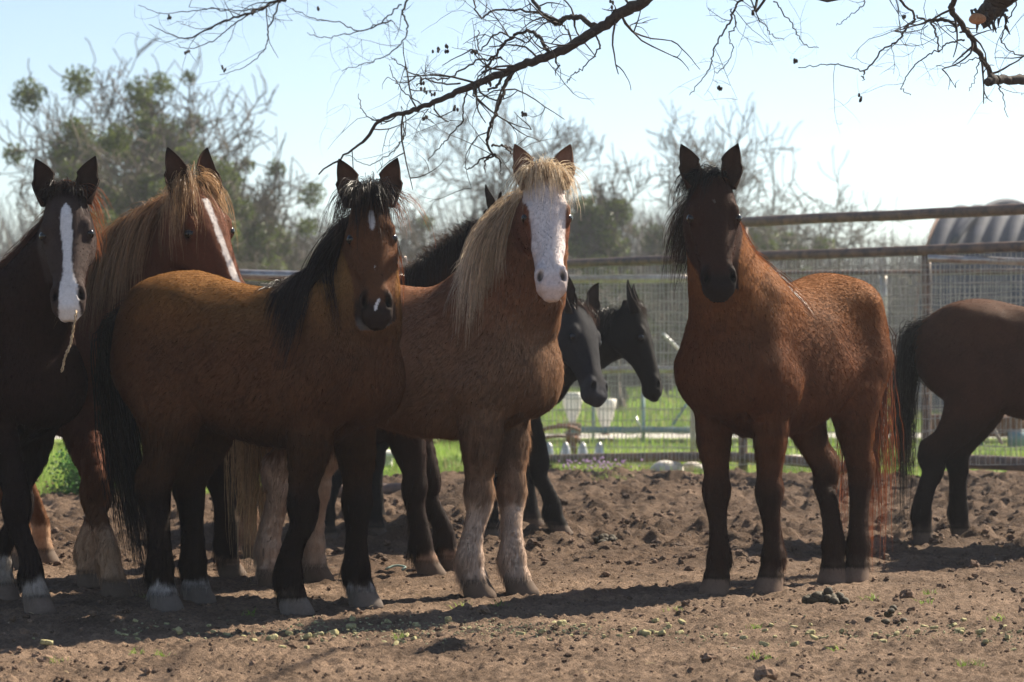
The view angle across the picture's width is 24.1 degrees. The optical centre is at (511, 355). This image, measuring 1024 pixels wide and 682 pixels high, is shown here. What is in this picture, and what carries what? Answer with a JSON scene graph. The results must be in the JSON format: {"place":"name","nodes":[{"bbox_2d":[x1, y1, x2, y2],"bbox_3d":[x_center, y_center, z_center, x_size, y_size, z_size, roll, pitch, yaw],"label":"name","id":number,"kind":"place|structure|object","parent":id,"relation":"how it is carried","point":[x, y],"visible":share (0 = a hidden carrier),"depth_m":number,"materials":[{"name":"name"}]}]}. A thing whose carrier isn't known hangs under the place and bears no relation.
{"place":"outdoors","nodes":[
{"label":"outdoors","id":0,"kind":"place"},
{"bbox_2d":[175,627,182,634],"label":"feed cube","id":1,"kind":"object","parent":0,"point":[179,630],"visible":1,"depth_m":9.32,"materials":[{"name":"beige food"}]},
{"bbox_2d":[385,564,405,570],"bbox_3d":[-0.585,1.073,12.132,0.108,0.027,0.050,0,0,13],"label":"plastic strip","id":2,"kind":"object","parent":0,"point":[396,565],"visible":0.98,"depth_m":12.13,"materials":[{"name":"grey plastic"}]},
{"bbox_2d":[0,466,1023,681],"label":"ground","id":3,"kind":"structure","parent":0,"point":[341,665],"depth_m":10.25,"materials":[{"name":"brown soil"}]},
{"bbox_2d":[40,639,52,644],"bbox_3d":[-1.732,1.068,8.932,0.049,0.018,0.025,8,1,-11],"label":"feed cube","id":4,"kind":"object","parent":3,"relation":"on","point":[45,642],"visible":1,"depth_m":8.92,"materials":[{"name":"beige food"}]},
{"bbox_2d":[0,156,112,614],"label":"dark bay horse","id":5,"kind":"object","parent":3,"relation":"on","point":[47,261],"visible":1,"depth_m":10.20},
{"bbox_2d":[60,310,77,372],"bbox_3d":[-1.817,-0.057,9.836,0.075,0.257,0.027,0,0,7],"label":"hay strand","id":6,"kind":"object","parent":5,"relation":"hanging from","point":[71,342],"visible":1,"depth_m":9.83,"materials":[{"name":"plant"}]},
{"bbox_2d":[46,442,80,494],"bbox_3d":[-3.269,0.863,18.846,0.805,0.504,1.269,0,0,0],"label":"weed bush","id":7,"kind":"object","parent":3,"relation":"on","point":[72,478],"visible":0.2,"depth_m":18.48,"materials":[{"name":"green plant"}]},
{"bbox_2d":[0,147,245,598],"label":"chestnut horse","id":8,"kind":"object","parent":3,"relation":"on","point":[184,222],"visible":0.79,"depth_m":11.15},
{"bbox_2d":[89,158,435,615],"bbox_3d":[-1.115,0.189,10.452,1.618,2.072,0.809,0,0,33],"label":"bay horse","id":9,"kind":"object","parent":3,"relation":"on","point":[197,372],"visible":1,"depth_m":10.24},
{"bbox_2d":[266,634,277,640],"bbox_3d":[-0.925,1.090,9.252,0.046,0.024,0.023,-14,-9,-37],"label":"feed cube","id":10,"kind":"object","parent":3,"relation":"on","point":[271,637],"visible":0.91,"depth_m":9.24,"materials":[{"name":"beige food"}]},
{"bbox_2d":[285,630,293,634],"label":"feed cube","id":11,"kind":"object","parent":3,"relation":"on","point":[289,632],"visible":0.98,"depth_m":9.38,"materials":[{"name":"beige food"}]},
{"bbox_2d":[303,632,311,638],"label":"feed cube","id":12,"kind":"object","parent":3,"relation":"on","point":[307,635],"visible":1,"depth_m":9.16,"materials":[{"name":"beige food"}]},
{"bbox_2d":[312,631,323,637],"bbox_3d":[-0.755,1.087,9.325,0.047,0.017,0.024,-16,-11,-22],"label":"feed cube","id":13,"kind":"object","parent":3,"relation":"on","point":[321,633],"visible":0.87,"depth_m":9.32,"materials":[{"name":"beige food"}]},
{"bbox_2d":[239,256,407,495],"bbox_3d":[-2.346,0.230,17.919,3.424,1.944,0.148,0,0,0],"label":"pipe fence","id":14,"kind":"object","parent":3,"relation":"on","point":[263,275],"visible":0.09,"depth_m":17.86,"materials":[{"name":"grey metal"}]},
{"bbox_2d":[326,629,338,635],"bbox_3d":[-0.699,1.084,9.339,0.052,0.027,0.026,-23,-13,32],"label":"feed cube","id":15,"kind":"object","parent":3,"relation":"on","point":[335,632],"visible":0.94,"depth_m":9.32,"materials":[{"name":"beige food"}]},
{"bbox_2d":[346,623,356,628],"bbox_3d":[-0.642,1.082,9.581,0.043,0.017,0.019,-5,21,11],"label":"feed cube","id":16,"kind":"object","parent":3,"relation":"on","point":[353,625],"visible":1,"depth_m":9.57,"materials":[{"name":"food"}]},
{"bbox_2d":[206,184,503,577],"bbox_3d":[-0.866,0.155,12.163,1.806,2.054,1.138,0,0,22],"label":"dark brown horse","id":17,"kind":"object","parent":3,"relation":"on","point":[428,552],"visible":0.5,"depth_m":11.93},
{"bbox_2d":[385,450,393,467],"bbox_3d":[-1.333,1.067,24.005,0.340,0.230,0.310,0,0,0],"label":"white trough","id":18,"kind":"object","parent":3,"relation":"on","point":[388,454],"visible":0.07,"depth_m":23.85,"materials":[{"name":"white plastic"}]},
{"bbox_2d":[224,144,594,598],"bbox_3d":[-0.412,0.127,11.192,1.981,2.139,0.794,0,0,32],"label":"roan horse","id":19,"kind":"object","parent":3,"relation":"on","point":[481,353],"visible":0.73,"depth_m":10.86},
{"bbox_2d":[444,616,451,620],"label":"feed cube","id":20,"kind":"object","parent":3,"relation":"on","point":[448,618],"visible":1,"depth_m":9.72,"materials":[{"name":"beige food"}]},
{"bbox_2d":[324,275,607,538],"bbox_3d":[-0.316,0.312,14.315,1.749,1.574,0.960,0,0,0],"label":"grey faced horse","id":21,"kind":"object","parent":3,"relation":"on","point":[579,339],"visible":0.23,"depth_m":14.08},
{"bbox_2d":[0,465,1023,565],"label":"dirt clods","id":22,"kind":"object","parent":3,"relation":"on","point":[656,541],"visible":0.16,"depth_m":13.92,"materials":[{"name":"brown soil"}]},
{"bbox_2d":[0,467,1023,681],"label":"dirt clods","id":23,"kind":"object","parent":3,"relation":"on","point":[762,671],"visible":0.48,"depth_m":9.81,"materials":[{"name":"brown soil"}]},
{"bbox_2d":[3,476,1023,681],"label":"straw","id":24,"kind":"object","parent":3,"relation":"on","point":[579,645],"visible":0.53,"depth_m":9.31,"materials":[{"name":"beige plant"}]},
{"bbox_2d":[380,279,662,526],"bbox_3d":[-0.098,0.314,15.218,2.124,1.569,0.648,0,0,6],"label":"black horse","id":25,"kind":"object","parent":3,"relation":"on","point":[625,332],"visible":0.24,"depth_m":14.87},
{"bbox_2d":[557,620,565,625],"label":"feed cube","id":26,"kind":"object","parent":3,"relation":"on","point":[561,622],"visible":1,"depth_m":9.70,"materials":[{"name":"beige food"}]},
{"bbox_2d":[114,613,1022,647],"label":"hay crumbs","id":27,"kind":"object","parent":3,"relation":"on","point":[563,630],"visible":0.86,"depth_m":9.44,"materials":[{"name":"beige plant"}]},
{"bbox_2d":[117,0,1023,233],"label":"pecan tree","id":28,"kind":"object","parent":3,"relation":"on","point":[987,13],"visible":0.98,"depth_m":11.84,"materials":[{"name":"brown plant"}]},
{"bbox_2d":[558,456,642,469],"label":"purple flowers","id":29,"kind":"object","parent":3,"relation":"on","point":[602,462],"visible":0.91,"depth_m":22.29,"materials":[{"name":"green plant"}]},
{"bbox_2d":[593,533,617,543],"bbox_3d":[0.541,1.066,13.883,0.128,0.070,0.126,0,0,-21],"label":"manure pile","id":30,"kind":"object","parent":3,"relation":"on","point":[602,537],"visible":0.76,"depth_m":13.87,"materials":[{"name":"grey"}]},
{"bbox_2d":[642,630,650,635],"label":"feed cube","id":31,"kind":"object","parent":3,"relation":"on","point":[646,632],"visible":1,"depth_m":9.34,"materials":[{"name":"beige food"}]},
{"bbox_2d":[657,630,665,634],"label":"feed cube","id":32,"kind":"object","parent":3,"relation":"on","point":[662,632],"visible":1,"depth_m":9.35,"materials":[{"name":"beige food"}]},
{"bbox_2d":[650,460,683,470],"bbox_3d":[1.464,1.086,22.764,0.332,0.178,0.210,0,0,0],"label":"rock","id":33,"kind":"object","parent":3,"relation":"on","point":[666,467],"visible":0.45,"depth_m":22.69,"materials":[{"name":"stone"}]},
{"bbox_2d":[683,462,703,471],"bbox_3d":[1.751,1.092,23.025,0.295,0.146,0.193,0,0,0],"label":"rock","id":34,"kind":"object","parent":3,"relation":"on","point":[695,465],"visible":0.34,"depth_m":22.95,"materials":[{"name":"stone"}]},
{"bbox_2d":[759,641,769,646],"bbox_3d":[0.948,1.086,9.021,0.043,0.017,0.018,12,-14,35],"label":"feed cube","id":35,"kind":"object","parent":3,"relation":"on","point":[763,643],"visible":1,"depth_m":9.01,"materials":[{"name":"food"}]},
{"bbox_2d":[660,144,904,594],"bbox_3d":[1.307,0.104,11.470,0.625,2.139,1.872,0,0,37],"label":"red bay horse","id":36,"kind":"object","parent":3,"relation":"on","point":[769,360],"visible":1,"depth_m":11.03},
{"bbox_2d":[541,203,1023,471],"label":"pipe fence","id":37,"kind":"object","parent":3,"relation":"on","point":[743,457],"visible":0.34,"depth_m":21.27,"materials":[{"name":"metal"}]},
{"bbox_2d":[916,255,1023,457],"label":"fence panel","id":38,"kind":"object","parent":37,"relation":"attached to","point":[946,259],"visible":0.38,"depth_m":19.93,"materials":[{"name":"metal"}]},
{"bbox_2d":[790,641,798,646],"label":"feed cube","id":39,"kind":"object","parent":3,"relation":"on","point":[795,643],"visible":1,"depth_m":9.01,"materials":[{"name":"beige food"}]},
{"bbox_2d":[783,455,810,470],"bbox_3d":[2.765,1.083,23.294,0.478,0.236,0.321,0,0,0],"label":"rock","id":40,"kind":"object","parent":3,"relation":"on","point":[795,466],"visible":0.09,"depth_m":23.16,"materials":[{"name":"stone"}]},
{"bbox_2d":[810,634,817,640],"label":"feed cube","id":41,"kind":"object","parent":3,"relation":"on","point":[813,637],"visible":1,"depth_m":9.09,"materials":[{"name":"beige food"}]},
{"bbox_2d":[801,587,849,604],"bbox_3d":[1.380,1.063,10.571,0.210,0.089,0.154,0,0,0],"label":"manure pile","id":42,"kind":"object","parent":3,"relation":"on","point":[828,595],"visible":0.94,"depth_m":10.53,"materials":[{"name":"grey"}]},
{"bbox_2d":[864,605,906,623],"bbox_3d":[1.531,1.062,9.819,0.100,0.079,0.171,0,0,-30],"label":"manure pile","id":43,"kind":"object","parent":3,"relation":"on","point":[892,609],"visible":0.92,"depth_m":9.81,"materials":[{"name":"grey"}]},
{"bbox_2d":[882,298,1023,545],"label":"brown horse","id":44,"kind":"object","parent":3,"relation":"on","point":[963,360],"visible":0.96,"depth_m":13.87},
{"bbox_2d":[954,627,964,632],"bbox_3d":[1.755,1.079,9.415,0.042,0.017,0.017,-8,25,0],"label":"feed cube","id":45,"kind":"object","parent":3,"relation":"on","point":[958,629],"visible":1,"depth_m":9.41,"materials":[{"name":"beige food"}]},
{"bbox_2d":[975,628,985,634],"bbox_3d":[1.830,1.079,9.371,0.040,0.021,0.020,-14,-6,-29],"label":"feed cube","id":46,"kind":"object","parent":3,"relation":"on","point":[978,631],"visible":1,"depth_m":9.36,"materials":[{"name":"beige food"}]},
{"bbox_2d":[994,429,1003,444],"bbox_3d":[4.326,0.650,21.574,0.184,0.314,0.030,0,0,19],"label":"wooden stick","id":47,"kind":"object","parent":3,"relation":"on","point":[997,436],"visible":0.35,"depth_m":21.55,"materials":[{"name":"grey wood"}]},
{"bbox_2d":[0,0,1023,277],"label":"sky","id":48,"kind":"structure","parent":0,"point":[919,148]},
{"bbox_2d":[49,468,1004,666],"bbox_3d":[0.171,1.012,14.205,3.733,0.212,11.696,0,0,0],"label":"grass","id":49,"kind":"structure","parent":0,"point":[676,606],"depth_m":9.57,"materials":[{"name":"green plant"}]},
{"bbox_2d":[35,390,1023,496],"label":"pasture","id":50,"kind":"structure","parent":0,"point":[637,468],"depth_m":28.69,"materials":[{"name":"plant"}]},
{"bbox_2d":[0,181,929,389],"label":"brush","id":51,"kind":"object","parent":50,"relation":"on","point":[9,241],"visible":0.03,"depth_m":77.41,"materials":[{"name":"green plant"}]},
{"bbox_2d":[388,91,672,337],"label":"bare tree","id":52,"kind":"object","parent":50,"relation":"on","point":[541,155],"visible":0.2,"depth_m":60.27,"materials":[{"name":"grey plant"}]},
{"bbox_2d":[547,442,553,453],"bbox_3d":[0.387,1.010,25.200,0.144,0.200,0.140,0,0,0],"label":"metal cone","id":53,"kind":"object","parent":50,"relation":"on","point":[550,449],"visible":0.34,"depth_m":25.16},
{"bbox_2d":[543,424,580,453],"bbox_3d":[0.566,0.951,25.860,0.445,0.420,0.331,0,0,-44],"label":"rusty implement","id":54,"kind":"object","parent":50,"relation":"on","point":[570,437],"visible":0.81,"depth_m":25.76,"materials":[{"name":"metal"}]},
{"bbox_2d":[561,442,570,453],"bbox_3d":[0.565,1.010,25.220,0.144,0.200,0.140,0,0,0],"label":"metal cone","id":55,"kind":"object","parent":50,"relation":"on","point":[564,447],"visible":0.46,"depth_m":25.19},
{"bbox_2d":[563,392,582,432],"bbox_3d":[0.793,0.795,31.500,0.290,0.610,0.290,0,0,0],"label":"funnel feeder","id":56,"kind":"object","parent":50,"relation":"on","point":[570,414],"visible":0.42,"depth_m":31.41,"materials":[{"name":"white plastic"}]},
{"bbox_2d":[577,442,587,453],"bbox_3d":[0.743,1.010,25.240,0.144,0.200,0.140,0,0,0],"label":"metal cone","id":57,"kind":"object","parent":50,"relation":"on","point":[584,451],"visible":0.45,"depth_m":25.21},
{"bbox_2d":[251,273,917,388],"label":"brush","id":58,"kind":"object","parent":50,"relation":"on","point":[669,308],"depth_m":74.31,"materials":[{"name":"green plant"}]},
{"bbox_2d":[594,442,603,452],"bbox_3d":[0.917,1.010,25.260,0.144,0.200,0.140,0,0,0],"label":"metal cone","id":59,"kind":"object","parent":50,"relation":"on","point":[597,449],"visible":0.41,"depth_m":25.23,"materials":[{"name":"silver metal"}]},
{"bbox_2d":[596,399,615,440],"bbox_3d":[1.225,0.851,31.500,0.290,0.558,0.290,0,0,0],"label":"funnel feeder","id":60,"kind":"object","parent":50,"relation":"on","point":[606,415],"visible":0.34,"depth_m":31.41,"materials":[{"name":"white plastic"}]},
{"bbox_2d":[557,333,689,442],"bbox_3d":[1.676,0.409,30.099,2.231,1.382,0.427,0,0,0],"label":"trailer frame","id":61,"kind":"object","parent":50,"relation":"on","point":[643,429],"visible":0.41,"depth_m":29.95,"materials":[{"name":"grey paint"}]},
{"bbox_2d":[642,92,870,385],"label":"bare tree","id":62,"kind":"object","parent":50,"relation":"on","point":[764,240],"visible":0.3,"depth_m":57.99,"materials":[{"name":"grey plant"}]},
{"bbox_2d":[543,269,1023,453],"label":"pipe fence","id":63,"kind":"object","parent":50,"relation":"on","point":[576,279],"visible":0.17,"depth_m":25.95,"materials":[{"name":"metal"}]},
{"bbox_2d":[749,177,915,281],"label":"bare tree","id":64,"kind":"object","parent":50,"relation":"on","point":[858,239],"visible":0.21,"depth_m":67.84,"materials":[{"name":"grey plant"}]},
{"bbox_2d":[914,198,1023,412],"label":"arch barn","id":65,"kind":"structure","parent":50,"relation":"on","point":[1008,228],"depth_m":46.38,"materials":[{"name":"metal"}]},
{"bbox_2d":[932,414,1023,445],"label":"rusty trailer","id":66,"kind":"object","parent":50,"relation":"on","point":[1008,423],"visible":0.14,"depth_m":24.65,"materials":[{"name":"blue paint"}]},
{"bbox_2d":[55,433,1006,438],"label":"path","id":67,"kind":"structure","parent":0,"point":[661,435],"depth_m":31.26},
{"bbox_2d":[542,384,938,431],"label":"grass","id":68,"kind":"structure","parent":0,"point":[630,404],"depth_m":42.17,"materials":[{"name":"green plant"}]},
{"label":"ground","id":69,"kind":"structure","parent":0,"visible":0},
{"bbox_2d":[14,163,126,243],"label":"bare tree","id":70,"kind":"object","parent":69,"relation":"on","point":[43,208],"depth_m":63.84,"materials":[{"name":"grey plant"}]},
{"bbox_2d":[11,86,135,232],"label":"bare tree","id":71,"kind":"object","parent":69,"relation":"on","point":[26,188],"visible":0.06,"depth_m":60.39,"materials":[{"name":"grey plant"}]},
{"bbox_2d":[0,31,278,280],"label":"leafy tree","id":72,"kind":"object","parent":69,"relation":"on","point":[143,185],"visible":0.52,"depth_m":50.29,"materials":[{"name":"green plant"}]},
{"bbox_2d":[84,54,336,285],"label":"leafy tree","id":73,"kind":"object","parent":69,"relation":"on","point":[228,172],"visible":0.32,"depth_m":52.00,"materials":[{"name":"green plant"}]},
{"bbox_2d":[225,147,299,285],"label":"leafy tree","id":74,"kind":"object","parent":69,"relation":"on","point":[268,173],"visible":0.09,"depth_m":54.98,"materials":[{"name":"green plant"}]},
{"bbox_2d":[242,160,451,281],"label":"bare tree","id":75,"kind":"object","parent":69,"relation":"on","point":[300,260],"visible":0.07,"depth_m":61.26,"materials":[{"name":"grey plant"}]},
{"bbox_2d":[433,149,518,240],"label":"bare tree","id":76,"kind":"object","parent":69,"relation":"on","point":[475,211],"visible":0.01,"depth_m":60.19,"materials":[{"name":"grey plant"}]},
{"bbox_2d":[515,139,659,400],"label":"leafy tree","id":77,"kind":"object","parent":69,"relation":"on","point":[593,229],"visible":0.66,"depth_m":54.78,"materials":[{"name":"green plant"}]},
{"bbox_2d":[568,255,658,412],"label":"bare tree","id":78,"kind":"object","parent":69,"relation":"on","point":[615,391],"visible":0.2,"depth_m":47.06,"materials":[{"name":"grey plant"}]},
{"bbox_2d":[635,182,688,394],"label":"leafy tree","id":79,"kind":"object","parent":69,"relation":"on","point":[650,246],"visible":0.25,"depth_m":64.48,"materials":[{"name":"green plant"}]}
]}

